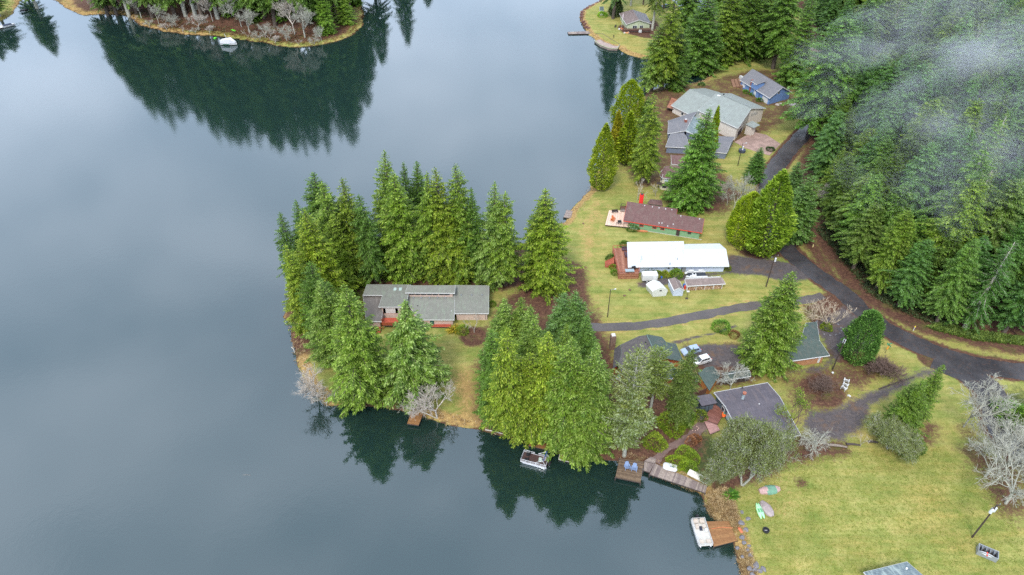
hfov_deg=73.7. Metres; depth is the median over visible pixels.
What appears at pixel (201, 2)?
bare tree
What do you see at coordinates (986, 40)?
forest fir
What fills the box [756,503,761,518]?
kayak
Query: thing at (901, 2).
forest fir
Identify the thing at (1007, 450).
bare tree
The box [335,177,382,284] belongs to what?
fir tree
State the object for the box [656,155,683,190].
cream house
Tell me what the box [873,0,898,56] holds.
forest fir
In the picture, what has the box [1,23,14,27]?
motor boat
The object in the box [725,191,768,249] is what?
cedar tree
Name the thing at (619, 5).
fir tree
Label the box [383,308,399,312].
window
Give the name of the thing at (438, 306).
lake house
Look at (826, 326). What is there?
bush
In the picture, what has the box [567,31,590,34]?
jetty
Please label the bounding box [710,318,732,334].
bush
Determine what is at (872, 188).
forest fir
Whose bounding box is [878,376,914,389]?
log
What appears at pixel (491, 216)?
fir tree
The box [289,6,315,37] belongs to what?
bare tree
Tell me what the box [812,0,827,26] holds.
forest fir
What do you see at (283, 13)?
bare tree
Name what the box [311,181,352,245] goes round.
fir tree
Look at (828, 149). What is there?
forest fir
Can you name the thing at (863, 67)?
forest fir
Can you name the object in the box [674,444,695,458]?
bush
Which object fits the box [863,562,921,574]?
slate roof house
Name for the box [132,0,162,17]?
fir tree
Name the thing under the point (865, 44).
forest fir
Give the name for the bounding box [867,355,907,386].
bush
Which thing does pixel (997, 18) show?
forest fir
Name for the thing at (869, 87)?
forest fir
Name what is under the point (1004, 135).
forest fir
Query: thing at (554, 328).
fir tree
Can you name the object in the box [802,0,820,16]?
forest fir
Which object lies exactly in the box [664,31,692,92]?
fir tree
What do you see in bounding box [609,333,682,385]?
green roof house
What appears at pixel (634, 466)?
chair
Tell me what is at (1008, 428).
bare tree
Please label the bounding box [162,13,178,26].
bare tree
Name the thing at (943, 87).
forest fir
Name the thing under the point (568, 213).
dock
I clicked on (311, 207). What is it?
fir tree
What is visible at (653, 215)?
green house
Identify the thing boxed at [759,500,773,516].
covered boat
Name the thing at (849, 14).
forest fir
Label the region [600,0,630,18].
fir tree
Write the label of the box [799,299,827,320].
bare tree
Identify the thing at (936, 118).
forest fir
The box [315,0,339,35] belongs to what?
fir tree
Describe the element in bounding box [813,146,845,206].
forest fir
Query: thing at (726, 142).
grey shed
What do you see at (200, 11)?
fir tree
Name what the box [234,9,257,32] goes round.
bare tree
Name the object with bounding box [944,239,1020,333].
forest fir
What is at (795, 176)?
fir tree
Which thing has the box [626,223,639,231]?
bush
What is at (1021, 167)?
forest fir
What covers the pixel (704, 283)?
woodshed
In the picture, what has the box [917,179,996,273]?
forest fir
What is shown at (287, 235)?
fir tree
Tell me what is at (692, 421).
bush
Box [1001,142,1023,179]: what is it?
forest fir
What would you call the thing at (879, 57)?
forest fir
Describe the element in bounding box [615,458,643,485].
dock
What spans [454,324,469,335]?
bush
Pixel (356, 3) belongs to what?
fir tree
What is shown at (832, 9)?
forest fir
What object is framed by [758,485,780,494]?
tarp pile
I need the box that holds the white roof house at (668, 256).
[605,241,728,278]
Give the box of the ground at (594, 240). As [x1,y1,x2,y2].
[0,0,1023,574]
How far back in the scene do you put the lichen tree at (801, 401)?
134.14 m
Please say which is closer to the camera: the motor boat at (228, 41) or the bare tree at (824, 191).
the bare tree at (824, 191)
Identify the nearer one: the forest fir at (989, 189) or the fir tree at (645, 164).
the forest fir at (989, 189)
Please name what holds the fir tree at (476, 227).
on the ground at (594, 240)
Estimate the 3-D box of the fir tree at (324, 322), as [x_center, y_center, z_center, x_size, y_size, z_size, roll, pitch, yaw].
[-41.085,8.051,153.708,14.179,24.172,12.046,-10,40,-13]
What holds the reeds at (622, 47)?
on the ground at (594, 240)
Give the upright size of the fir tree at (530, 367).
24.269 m
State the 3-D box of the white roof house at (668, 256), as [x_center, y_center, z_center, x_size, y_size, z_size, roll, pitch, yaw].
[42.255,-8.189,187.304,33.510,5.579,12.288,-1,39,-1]
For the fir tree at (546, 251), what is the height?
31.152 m
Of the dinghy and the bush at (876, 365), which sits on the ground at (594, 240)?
the bush at (876, 365)
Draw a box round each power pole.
[765,255,777,286]
[832,337,846,369]
[971,504,1000,537]
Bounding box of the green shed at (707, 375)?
[698,366,719,393]
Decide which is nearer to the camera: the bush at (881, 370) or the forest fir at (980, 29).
the bush at (881, 370)
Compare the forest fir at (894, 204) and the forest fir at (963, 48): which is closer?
the forest fir at (894, 204)
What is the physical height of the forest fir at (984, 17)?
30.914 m
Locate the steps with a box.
[644,457,655,463]
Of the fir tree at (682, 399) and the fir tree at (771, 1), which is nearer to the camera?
the fir tree at (682, 399)
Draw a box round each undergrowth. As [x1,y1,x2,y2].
[110,3,355,42]
[157,19,357,45]
[814,221,961,328]
[926,321,1023,345]
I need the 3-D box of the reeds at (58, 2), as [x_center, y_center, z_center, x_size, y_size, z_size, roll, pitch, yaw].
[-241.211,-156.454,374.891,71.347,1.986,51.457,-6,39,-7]
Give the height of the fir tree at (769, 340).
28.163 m
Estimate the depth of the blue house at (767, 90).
273.94 m
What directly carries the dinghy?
on the boardwalk at (658, 471)
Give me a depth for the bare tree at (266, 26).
328.33 m
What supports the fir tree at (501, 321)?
on the ground at (594, 240)
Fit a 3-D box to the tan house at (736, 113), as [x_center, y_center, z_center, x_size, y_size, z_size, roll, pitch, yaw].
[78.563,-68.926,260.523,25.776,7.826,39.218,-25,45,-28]
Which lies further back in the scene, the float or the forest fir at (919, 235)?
the forest fir at (919, 235)
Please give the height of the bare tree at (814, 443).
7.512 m
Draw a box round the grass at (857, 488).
[737,447,1023,574]
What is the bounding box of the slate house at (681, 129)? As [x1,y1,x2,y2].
[665,112,704,153]
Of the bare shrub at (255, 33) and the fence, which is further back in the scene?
the bare shrub at (255, 33)
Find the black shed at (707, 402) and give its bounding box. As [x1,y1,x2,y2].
[695,394,717,412]
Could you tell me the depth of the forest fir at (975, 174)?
166.47 m
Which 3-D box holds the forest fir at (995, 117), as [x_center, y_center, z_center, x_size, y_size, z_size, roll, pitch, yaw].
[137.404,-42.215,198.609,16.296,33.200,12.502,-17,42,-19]
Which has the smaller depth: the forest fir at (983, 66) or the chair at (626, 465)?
the chair at (626, 465)
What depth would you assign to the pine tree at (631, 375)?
127.92 m
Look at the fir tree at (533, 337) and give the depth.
136.52 m
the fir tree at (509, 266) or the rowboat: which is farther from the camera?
the fir tree at (509, 266)
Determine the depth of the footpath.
141.74 m
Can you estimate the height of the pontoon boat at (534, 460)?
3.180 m
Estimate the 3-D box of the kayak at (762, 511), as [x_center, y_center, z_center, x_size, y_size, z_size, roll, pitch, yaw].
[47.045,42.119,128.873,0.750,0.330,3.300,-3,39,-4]
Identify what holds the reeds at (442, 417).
on the ground at (594, 240)
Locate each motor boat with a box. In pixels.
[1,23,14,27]
[220,34,236,44]
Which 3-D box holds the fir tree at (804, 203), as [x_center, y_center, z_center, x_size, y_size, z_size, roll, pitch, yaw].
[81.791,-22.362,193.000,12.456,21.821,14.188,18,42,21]
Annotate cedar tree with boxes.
[586,122,618,190]
[608,79,645,128]
[611,109,624,158]
[614,110,639,164]
[708,105,720,161]
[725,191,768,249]
[739,169,799,257]
[837,308,886,365]
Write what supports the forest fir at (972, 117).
on the ground at (594, 240)
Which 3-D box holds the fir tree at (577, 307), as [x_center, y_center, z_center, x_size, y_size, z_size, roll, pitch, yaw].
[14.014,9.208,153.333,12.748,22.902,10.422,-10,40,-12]
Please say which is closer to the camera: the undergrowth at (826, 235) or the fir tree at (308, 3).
the undergrowth at (826, 235)
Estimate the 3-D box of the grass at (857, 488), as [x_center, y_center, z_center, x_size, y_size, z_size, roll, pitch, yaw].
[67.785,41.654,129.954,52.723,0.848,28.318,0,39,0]
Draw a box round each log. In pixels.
[829,443,846,447]
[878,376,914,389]
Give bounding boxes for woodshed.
[684,276,725,290]
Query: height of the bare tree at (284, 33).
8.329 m
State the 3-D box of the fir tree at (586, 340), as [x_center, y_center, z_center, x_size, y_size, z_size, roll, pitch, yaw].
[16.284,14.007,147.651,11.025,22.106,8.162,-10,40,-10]
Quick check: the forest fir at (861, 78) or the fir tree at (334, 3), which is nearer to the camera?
the forest fir at (861, 78)
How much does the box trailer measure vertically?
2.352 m
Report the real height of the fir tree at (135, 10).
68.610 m
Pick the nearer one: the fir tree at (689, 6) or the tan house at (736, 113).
the tan house at (736, 113)
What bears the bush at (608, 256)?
on the ground at (594, 240)
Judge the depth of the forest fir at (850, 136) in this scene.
211.57 m
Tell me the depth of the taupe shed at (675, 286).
178.13 m
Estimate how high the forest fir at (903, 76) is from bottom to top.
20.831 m
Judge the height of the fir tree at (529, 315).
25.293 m
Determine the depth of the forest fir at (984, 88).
206.86 m
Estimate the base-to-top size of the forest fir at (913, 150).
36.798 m
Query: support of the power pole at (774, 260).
on the ground at (594, 240)
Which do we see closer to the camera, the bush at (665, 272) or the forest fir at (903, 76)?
the bush at (665, 272)
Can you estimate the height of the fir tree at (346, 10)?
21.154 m
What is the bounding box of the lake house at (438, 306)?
[363,284,488,332]
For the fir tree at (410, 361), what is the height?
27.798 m
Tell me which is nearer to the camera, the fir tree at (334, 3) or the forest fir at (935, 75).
the forest fir at (935, 75)
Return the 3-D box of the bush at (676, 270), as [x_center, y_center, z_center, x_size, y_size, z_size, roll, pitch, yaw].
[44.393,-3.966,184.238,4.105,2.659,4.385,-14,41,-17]
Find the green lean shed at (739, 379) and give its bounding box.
[722,369,750,384]
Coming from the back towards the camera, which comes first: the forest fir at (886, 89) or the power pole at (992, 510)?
the forest fir at (886, 89)
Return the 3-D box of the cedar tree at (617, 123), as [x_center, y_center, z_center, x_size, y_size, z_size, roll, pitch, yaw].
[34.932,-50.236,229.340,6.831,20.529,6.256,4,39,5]
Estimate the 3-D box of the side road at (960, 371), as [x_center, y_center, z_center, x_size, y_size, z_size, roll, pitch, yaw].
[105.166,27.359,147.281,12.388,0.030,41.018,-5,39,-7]
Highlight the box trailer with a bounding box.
[641,271,660,282]
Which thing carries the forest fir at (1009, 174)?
on the ground at (594, 240)
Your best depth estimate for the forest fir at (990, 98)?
199.48 m
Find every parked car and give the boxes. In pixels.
[680,344,701,356]
[693,353,711,365]
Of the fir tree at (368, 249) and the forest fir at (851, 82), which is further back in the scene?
the forest fir at (851, 82)
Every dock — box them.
[528,441,552,452]
[563,210,572,218]
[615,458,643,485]
[705,521,737,548]
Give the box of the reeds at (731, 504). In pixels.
[617,449,758,574]
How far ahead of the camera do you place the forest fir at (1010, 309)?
161.77 m
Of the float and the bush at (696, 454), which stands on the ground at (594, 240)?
the bush at (696, 454)
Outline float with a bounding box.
[407,412,422,425]
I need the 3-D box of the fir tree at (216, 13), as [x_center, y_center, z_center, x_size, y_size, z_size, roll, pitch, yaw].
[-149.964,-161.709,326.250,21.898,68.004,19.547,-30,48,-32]
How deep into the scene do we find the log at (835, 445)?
140.35 m
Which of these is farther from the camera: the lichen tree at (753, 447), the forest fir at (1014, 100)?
the forest fir at (1014, 100)
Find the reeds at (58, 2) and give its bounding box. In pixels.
[0,0,125,19]
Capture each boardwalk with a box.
[642,462,653,473]
[649,464,707,494]
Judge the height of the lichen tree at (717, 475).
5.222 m
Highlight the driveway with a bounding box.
[591,293,825,330]
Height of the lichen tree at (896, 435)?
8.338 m
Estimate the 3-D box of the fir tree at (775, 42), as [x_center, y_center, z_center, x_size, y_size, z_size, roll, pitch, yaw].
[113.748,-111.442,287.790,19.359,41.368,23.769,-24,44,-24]
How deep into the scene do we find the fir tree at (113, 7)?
350.68 m
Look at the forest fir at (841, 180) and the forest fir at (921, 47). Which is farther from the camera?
the forest fir at (921, 47)
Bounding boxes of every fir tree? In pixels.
[0,0,11,16]
[20,0,38,8]
[87,0,122,15]
[95,0,118,15]
[112,0,130,16]
[119,0,138,13]
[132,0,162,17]
[155,0,187,18]
[179,0,187,16]
[180,0,213,19]
[189,0,197,18]
[208,0,230,16]
[211,2,219,19]
[216,0,242,19]
[220,2,236,17]
[221,0,265,24]
[245,0,265,19]
[245,2,262,21]
[251,0,295,27]
[273,1,288,22]
[273,212,300,279]
[281,245,310,337]
[287,0,317,25]
[290,199,310,252]
[290,261,333,347]
[291,209,358,306]
[301,171,345,235]
[303,280,340,371]
[306,0,319,21]
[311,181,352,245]
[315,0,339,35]
[320,0,341,19]
[324,213,368,296]
[324,284,393,418]
[332,0,357,25]
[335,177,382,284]
[346,0,365,6]
[348,194,388,284]
[369,299,452,414]
[370,149,416,260]
[371,171,442,284]
[398,162,419,221]
[410,161,432,233]
[413,171,443,282]
[418,167,462,284]
[437,211,474,284]
[445,163,481,284]
[457,187,488,284]
[468,181,512,292]
[472,329,504,431]
[476,297,518,357]
[480,326,531,443]
[483,191,525,285]
[498,350,543,448]
[511,297,527,354]
[513,304,547,368]
[514,317,546,366]
[516,188,584,305]
[519,206,542,287]
[520,331,561,445]
[528,336,613,468]
[544,291,579,342]
[551,289,592,343]
[553,322,581,356]
[558,366,609,472]
[575,315,600,363]
[576,340,618,458]
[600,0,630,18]
[607,0,623,16]
[627,93,663,182]
[636,24,670,92]
[637,96,651,132]
[644,0,665,30]
[644,0,685,89]
[659,108,726,216]
[660,348,702,429]
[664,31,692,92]
[670,0,703,37]
[678,0,727,78]
[708,0,734,21]
[708,0,749,68]
[728,0,773,66]
[731,271,807,382]
[741,147,767,184]
[751,0,782,58]
[754,0,803,69]
[772,0,817,87]
[777,16,868,136]
[778,162,806,208]
[785,175,822,244]
[875,380,931,439]
[906,365,945,427]
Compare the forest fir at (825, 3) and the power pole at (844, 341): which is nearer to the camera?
the power pole at (844, 341)
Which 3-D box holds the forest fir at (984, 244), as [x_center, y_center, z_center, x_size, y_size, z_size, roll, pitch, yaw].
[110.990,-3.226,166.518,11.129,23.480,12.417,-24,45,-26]
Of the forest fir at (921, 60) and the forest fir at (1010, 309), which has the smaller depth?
the forest fir at (1010, 309)
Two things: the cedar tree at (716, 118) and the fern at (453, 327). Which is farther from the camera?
the cedar tree at (716, 118)
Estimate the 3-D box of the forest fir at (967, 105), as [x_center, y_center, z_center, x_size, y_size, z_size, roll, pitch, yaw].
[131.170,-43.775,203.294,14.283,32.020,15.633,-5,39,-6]
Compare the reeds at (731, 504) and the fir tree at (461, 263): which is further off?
the fir tree at (461, 263)
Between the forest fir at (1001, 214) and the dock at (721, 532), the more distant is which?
the forest fir at (1001, 214)
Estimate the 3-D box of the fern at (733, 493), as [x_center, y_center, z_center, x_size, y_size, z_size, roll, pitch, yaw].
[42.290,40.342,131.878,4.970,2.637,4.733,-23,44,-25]
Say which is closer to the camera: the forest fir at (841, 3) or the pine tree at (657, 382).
the pine tree at (657, 382)
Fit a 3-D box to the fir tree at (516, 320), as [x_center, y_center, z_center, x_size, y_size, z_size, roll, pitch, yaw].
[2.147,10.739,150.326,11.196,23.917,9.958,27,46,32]
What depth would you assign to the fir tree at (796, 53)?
275.78 m
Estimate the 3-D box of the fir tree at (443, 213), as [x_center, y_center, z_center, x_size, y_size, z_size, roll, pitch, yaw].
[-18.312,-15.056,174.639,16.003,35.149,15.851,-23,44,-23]
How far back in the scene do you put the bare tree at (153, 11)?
342.00 m
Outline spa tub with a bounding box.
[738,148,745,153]
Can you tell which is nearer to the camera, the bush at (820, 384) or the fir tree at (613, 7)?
the bush at (820, 384)
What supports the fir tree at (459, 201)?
on the ground at (594, 240)
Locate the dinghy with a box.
[663,462,676,471]
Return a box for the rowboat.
[687,469,707,484]
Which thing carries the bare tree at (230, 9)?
on the ground at (594, 240)
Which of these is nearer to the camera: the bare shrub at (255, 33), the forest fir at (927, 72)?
the forest fir at (927, 72)
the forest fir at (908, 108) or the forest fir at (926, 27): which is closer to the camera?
the forest fir at (908, 108)
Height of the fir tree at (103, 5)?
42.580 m
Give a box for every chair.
[624,461,630,469]
[631,463,637,471]
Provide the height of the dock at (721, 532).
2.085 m
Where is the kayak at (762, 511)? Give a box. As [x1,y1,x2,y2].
[758,503,764,518]
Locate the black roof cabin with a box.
[704,382,800,444]
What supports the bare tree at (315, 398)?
on the ground at (594, 240)
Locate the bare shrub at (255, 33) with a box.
[251,31,263,39]
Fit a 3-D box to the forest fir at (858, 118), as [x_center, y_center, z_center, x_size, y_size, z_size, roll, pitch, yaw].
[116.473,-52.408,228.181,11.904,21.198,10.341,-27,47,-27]
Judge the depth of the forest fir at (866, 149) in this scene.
198.01 m
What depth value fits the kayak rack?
121.70 m
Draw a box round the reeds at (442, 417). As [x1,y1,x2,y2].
[285,294,601,457]
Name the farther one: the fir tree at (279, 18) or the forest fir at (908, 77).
the fir tree at (279, 18)
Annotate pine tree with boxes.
[601,383,657,457]
[608,342,653,421]
[643,343,677,407]
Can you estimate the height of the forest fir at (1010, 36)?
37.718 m
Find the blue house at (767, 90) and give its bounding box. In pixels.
[731,69,790,104]
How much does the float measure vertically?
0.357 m
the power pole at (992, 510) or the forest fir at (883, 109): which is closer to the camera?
the power pole at (992, 510)
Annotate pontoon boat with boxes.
[520,450,550,469]
[684,269,707,277]
[691,514,712,547]
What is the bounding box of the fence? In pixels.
[692,388,706,396]
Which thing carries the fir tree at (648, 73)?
on the ground at (594, 240)
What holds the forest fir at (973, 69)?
on the ground at (594, 240)
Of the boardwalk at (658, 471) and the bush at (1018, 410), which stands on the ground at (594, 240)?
the bush at (1018, 410)
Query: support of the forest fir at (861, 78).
on the ground at (594, 240)
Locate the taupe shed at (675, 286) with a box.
[668,277,683,295]
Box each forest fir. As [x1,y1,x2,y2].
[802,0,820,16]
[803,111,847,183]
[806,109,845,155]
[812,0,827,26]
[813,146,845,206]
[815,0,840,40]
[815,0,841,30]
[818,154,860,227]
[819,91,853,130]
[824,172,871,238]
[829,6,851,42]
[829,100,857,149]
[830,173,888,251]
[832,105,857,159]
[833,13,854,39]
[834,0,856,20]
[836,0,848,14]
[838,202,886,269]
[841,75,856,88]
[843,0,865,15]
[844,127,877,173]
[845,60,859,76]
[846,119,891,187]
[847,60,904,152]
[848,66,873,118]
[850,13,863,51]
[852,54,892,120]
[852,102,872,141]
[853,19,876,78]
[854,0,881,27]
[854,0,893,52]
[855,59,870,94]
[855,137,892,180]
[859,22,880,66]
[859,88,899,141]
[864,53,897,74]
[864,209,920,292]
[869,87,904,156]
[870,61,881,79]
[871,42,899,64]
[871,152,905,208]
[872,181,914,258]
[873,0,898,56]
[878,237,936,309]
[880,142,944,219]
[883,0,907,47]
[888,0,932,51]
[888,105,936,193]
[890,72,905,91]
[890,215,931,279]
[893,0,914,35]
[893,62,934,153]
[893,97,949,161]
[895,0,931,60]
[895,3,937,61]
[896,66,913,97]
[896,96,953,148]
[897,44,930,67]
[897,56,912,79]
[900,128,959,204]
[901,103,946,152]
[903,49,920,72]
[907,52,924,77]
[908,72,943,117]
[911,123,977,189]
[913,114,956,160]
[913,129,979,221]
[914,65,958,119]
[915,147,996,241]
[915,238,982,323]
[916,0,952,43]
[917,7,965,69]
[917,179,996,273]
[918,62,933,88]
[918,233,962,309]
[926,0,969,57]
[926,11,977,75]
[929,10,973,58]
[930,0,970,45]
[931,34,979,79]
[934,88,979,137]
[935,235,996,305]
[942,48,979,116]
[943,119,1004,189]
[944,72,981,126]
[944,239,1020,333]
[945,56,978,91]
[949,0,982,31]
[951,98,985,150]
[953,43,1006,103]
[957,19,987,54]
[957,53,1001,94]
[961,75,991,126]
[966,28,996,93]
[966,100,1021,184]
[968,2,995,42]
[970,38,997,74]
[970,166,999,229]
[971,0,989,21]
[971,90,1012,156]
[971,111,1010,185]
[971,218,1023,303]
[972,0,999,31]
[975,75,1003,130]
[977,178,1023,264]
[979,1,1008,46]
[981,52,1023,117]
[982,0,1018,39]
[984,277,1023,332]
[986,156,1023,217]
[987,179,1023,242]
[989,59,1014,93]
[989,118,1023,180]
[990,0,1023,54]
[992,11,1023,75]
[994,35,1023,74]
[998,81,1023,132]
[999,151,1023,192]
[1000,259,1023,300]
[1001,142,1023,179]
[1011,109,1023,150]
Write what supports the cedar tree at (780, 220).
on the ground at (594, 240)
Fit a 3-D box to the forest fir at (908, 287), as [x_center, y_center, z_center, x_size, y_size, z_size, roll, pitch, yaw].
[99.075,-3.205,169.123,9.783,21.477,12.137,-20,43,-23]
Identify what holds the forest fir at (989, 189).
on the ground at (594, 240)
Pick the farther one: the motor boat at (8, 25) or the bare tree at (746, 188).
the motor boat at (8, 25)
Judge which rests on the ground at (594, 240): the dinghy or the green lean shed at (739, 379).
the green lean shed at (739, 379)
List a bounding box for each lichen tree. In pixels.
[698,457,735,485]
[704,412,805,485]
[774,387,813,433]
[863,410,925,465]
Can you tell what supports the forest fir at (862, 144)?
on the ground at (594, 240)
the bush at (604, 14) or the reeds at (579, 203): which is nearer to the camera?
the reeds at (579, 203)
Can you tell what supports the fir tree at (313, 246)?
on the ground at (594, 240)
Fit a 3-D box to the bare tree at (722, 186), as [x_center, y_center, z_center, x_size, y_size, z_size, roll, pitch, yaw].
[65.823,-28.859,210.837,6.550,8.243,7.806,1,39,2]
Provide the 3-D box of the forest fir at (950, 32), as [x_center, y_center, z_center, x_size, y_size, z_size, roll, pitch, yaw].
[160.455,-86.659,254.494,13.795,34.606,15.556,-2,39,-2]
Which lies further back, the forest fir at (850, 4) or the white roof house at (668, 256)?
the forest fir at (850, 4)
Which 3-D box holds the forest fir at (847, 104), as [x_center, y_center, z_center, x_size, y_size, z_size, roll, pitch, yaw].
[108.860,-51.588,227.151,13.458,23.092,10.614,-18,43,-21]
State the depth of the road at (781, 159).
176.91 m
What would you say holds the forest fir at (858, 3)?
on the ground at (594, 240)
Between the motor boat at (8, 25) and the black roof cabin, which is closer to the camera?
the black roof cabin
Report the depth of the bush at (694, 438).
140.78 m
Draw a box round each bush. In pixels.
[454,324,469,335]
[597,11,607,17]
[605,253,613,259]
[619,240,627,247]
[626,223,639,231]
[640,430,668,452]
[655,410,685,439]
[660,270,670,277]
[665,454,689,471]
[667,410,695,428]
[669,268,683,279]
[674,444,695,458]
[679,459,697,472]
[685,434,697,446]
[685,449,700,465]
[690,433,702,443]
[695,408,708,421]
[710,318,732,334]
[728,329,739,338]
[805,372,840,396]
[820,322,832,331]
[864,354,895,377]
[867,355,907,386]
[897,435,927,458]
[989,396,1023,434]
[1005,404,1023,435]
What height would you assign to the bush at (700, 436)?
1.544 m
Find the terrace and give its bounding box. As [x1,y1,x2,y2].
[594,34,619,49]
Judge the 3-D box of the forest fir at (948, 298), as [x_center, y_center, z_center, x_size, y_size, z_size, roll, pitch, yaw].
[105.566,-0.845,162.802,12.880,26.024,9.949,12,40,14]
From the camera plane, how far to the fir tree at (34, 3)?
366.93 m
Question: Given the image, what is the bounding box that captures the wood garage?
[785,322,829,367]
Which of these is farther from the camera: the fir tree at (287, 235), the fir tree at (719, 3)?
the fir tree at (719, 3)
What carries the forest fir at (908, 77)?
on the ground at (594, 240)
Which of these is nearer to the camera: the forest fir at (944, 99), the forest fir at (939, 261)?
the forest fir at (939, 261)
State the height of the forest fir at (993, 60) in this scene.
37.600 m
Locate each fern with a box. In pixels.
[445,324,460,333]
[722,488,742,500]
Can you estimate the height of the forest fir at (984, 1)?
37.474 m
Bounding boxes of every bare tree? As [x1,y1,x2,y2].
[123,0,144,17]
[148,4,167,22]
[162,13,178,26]
[185,13,207,28]
[193,0,212,20]
[219,0,241,26]
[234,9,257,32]
[257,23,276,37]
[271,0,302,34]
[274,24,294,40]
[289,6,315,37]
[292,361,325,402]
[312,26,323,40]
[313,385,338,405]
[403,380,455,420]
[462,312,478,332]
[636,179,647,199]
[713,361,754,388]
[718,179,736,204]
[725,173,760,209]
[797,427,833,458]
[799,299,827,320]
[803,298,856,325]
[818,182,830,198]
[947,373,1020,439]
[964,429,1023,481]
[974,429,1023,507]
[979,411,1023,462]
[1004,430,1023,459]
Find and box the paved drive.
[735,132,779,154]
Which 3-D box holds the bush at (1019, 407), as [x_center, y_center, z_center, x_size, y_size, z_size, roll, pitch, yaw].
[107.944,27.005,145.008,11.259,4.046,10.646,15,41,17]
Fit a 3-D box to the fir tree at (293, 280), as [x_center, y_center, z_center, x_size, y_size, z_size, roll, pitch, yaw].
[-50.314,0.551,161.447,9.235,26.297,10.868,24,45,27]
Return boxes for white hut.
[646,280,667,296]
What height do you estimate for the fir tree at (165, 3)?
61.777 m
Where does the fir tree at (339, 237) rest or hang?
on the ground at (594, 240)
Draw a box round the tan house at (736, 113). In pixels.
[667,88,765,139]
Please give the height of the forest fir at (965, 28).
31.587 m
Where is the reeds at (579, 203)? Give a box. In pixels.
[563,116,624,227]
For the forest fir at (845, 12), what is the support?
on the ground at (594, 240)
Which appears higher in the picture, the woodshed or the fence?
the woodshed
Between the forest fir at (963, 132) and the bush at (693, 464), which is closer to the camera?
the bush at (693, 464)
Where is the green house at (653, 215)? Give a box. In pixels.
[605,193,703,239]
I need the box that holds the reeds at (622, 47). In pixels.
[579,1,711,83]
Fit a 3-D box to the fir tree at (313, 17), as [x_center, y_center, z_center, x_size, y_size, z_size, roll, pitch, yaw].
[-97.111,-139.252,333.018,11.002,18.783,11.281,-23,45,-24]
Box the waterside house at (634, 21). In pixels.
[619,9,650,32]
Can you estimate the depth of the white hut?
177.70 m
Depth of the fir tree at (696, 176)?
202.15 m
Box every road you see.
[758,121,1023,379]
[930,352,1023,461]
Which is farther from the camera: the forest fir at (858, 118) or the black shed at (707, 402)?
the forest fir at (858, 118)
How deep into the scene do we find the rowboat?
134.77 m
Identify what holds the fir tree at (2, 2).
on the ground at (594, 240)
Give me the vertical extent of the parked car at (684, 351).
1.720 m
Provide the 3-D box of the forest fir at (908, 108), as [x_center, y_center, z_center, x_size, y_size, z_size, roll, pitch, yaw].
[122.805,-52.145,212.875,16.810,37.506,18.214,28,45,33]
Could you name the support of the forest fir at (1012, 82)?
on the ground at (594, 240)
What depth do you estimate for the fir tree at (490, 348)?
137.16 m
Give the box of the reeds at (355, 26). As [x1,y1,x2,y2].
[126,4,363,46]
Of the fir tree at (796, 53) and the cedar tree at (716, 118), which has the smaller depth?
the cedar tree at (716, 118)
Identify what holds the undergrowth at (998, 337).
on the ground at (594, 240)
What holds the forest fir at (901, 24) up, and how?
on the ground at (594, 240)
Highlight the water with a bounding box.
[0,0,740,574]
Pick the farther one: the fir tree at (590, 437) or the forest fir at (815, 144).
the forest fir at (815, 144)
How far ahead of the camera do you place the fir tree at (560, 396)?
130.12 m
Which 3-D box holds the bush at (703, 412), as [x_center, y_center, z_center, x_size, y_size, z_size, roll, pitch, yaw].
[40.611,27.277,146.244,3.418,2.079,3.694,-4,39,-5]
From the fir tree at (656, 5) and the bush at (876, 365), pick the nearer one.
the bush at (876, 365)
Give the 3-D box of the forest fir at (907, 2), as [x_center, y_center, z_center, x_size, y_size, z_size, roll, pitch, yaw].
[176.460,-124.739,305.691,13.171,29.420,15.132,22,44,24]
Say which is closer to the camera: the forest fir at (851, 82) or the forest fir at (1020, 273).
the forest fir at (1020, 273)
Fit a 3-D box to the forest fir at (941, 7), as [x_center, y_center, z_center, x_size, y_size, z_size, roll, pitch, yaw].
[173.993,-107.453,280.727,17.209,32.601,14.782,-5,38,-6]
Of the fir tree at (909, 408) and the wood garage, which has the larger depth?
the wood garage
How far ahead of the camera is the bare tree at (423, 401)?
143.49 m
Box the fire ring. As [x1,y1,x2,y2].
[762,527,769,533]
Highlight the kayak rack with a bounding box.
[976,543,998,562]
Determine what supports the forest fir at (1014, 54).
on the ground at (594, 240)
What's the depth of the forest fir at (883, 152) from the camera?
192.15 m
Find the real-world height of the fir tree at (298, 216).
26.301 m
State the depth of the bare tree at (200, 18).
334.91 m
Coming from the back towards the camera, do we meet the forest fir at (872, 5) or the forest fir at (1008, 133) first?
the forest fir at (872, 5)
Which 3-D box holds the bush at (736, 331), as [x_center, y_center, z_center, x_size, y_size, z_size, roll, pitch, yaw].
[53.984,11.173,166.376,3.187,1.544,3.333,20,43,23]
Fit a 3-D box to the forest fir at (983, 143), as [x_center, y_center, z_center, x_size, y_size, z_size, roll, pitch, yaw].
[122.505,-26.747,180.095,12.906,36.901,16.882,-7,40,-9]
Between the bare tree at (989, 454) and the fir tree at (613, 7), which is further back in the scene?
the fir tree at (613, 7)
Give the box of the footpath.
[653,419,706,463]
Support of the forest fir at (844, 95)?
on the ground at (594, 240)
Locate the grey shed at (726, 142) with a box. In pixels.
[713,136,734,158]
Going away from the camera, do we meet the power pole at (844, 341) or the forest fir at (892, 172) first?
the power pole at (844, 341)
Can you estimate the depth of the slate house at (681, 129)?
245.14 m
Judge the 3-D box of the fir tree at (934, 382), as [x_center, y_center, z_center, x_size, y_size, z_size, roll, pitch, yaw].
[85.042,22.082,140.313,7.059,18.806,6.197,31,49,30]

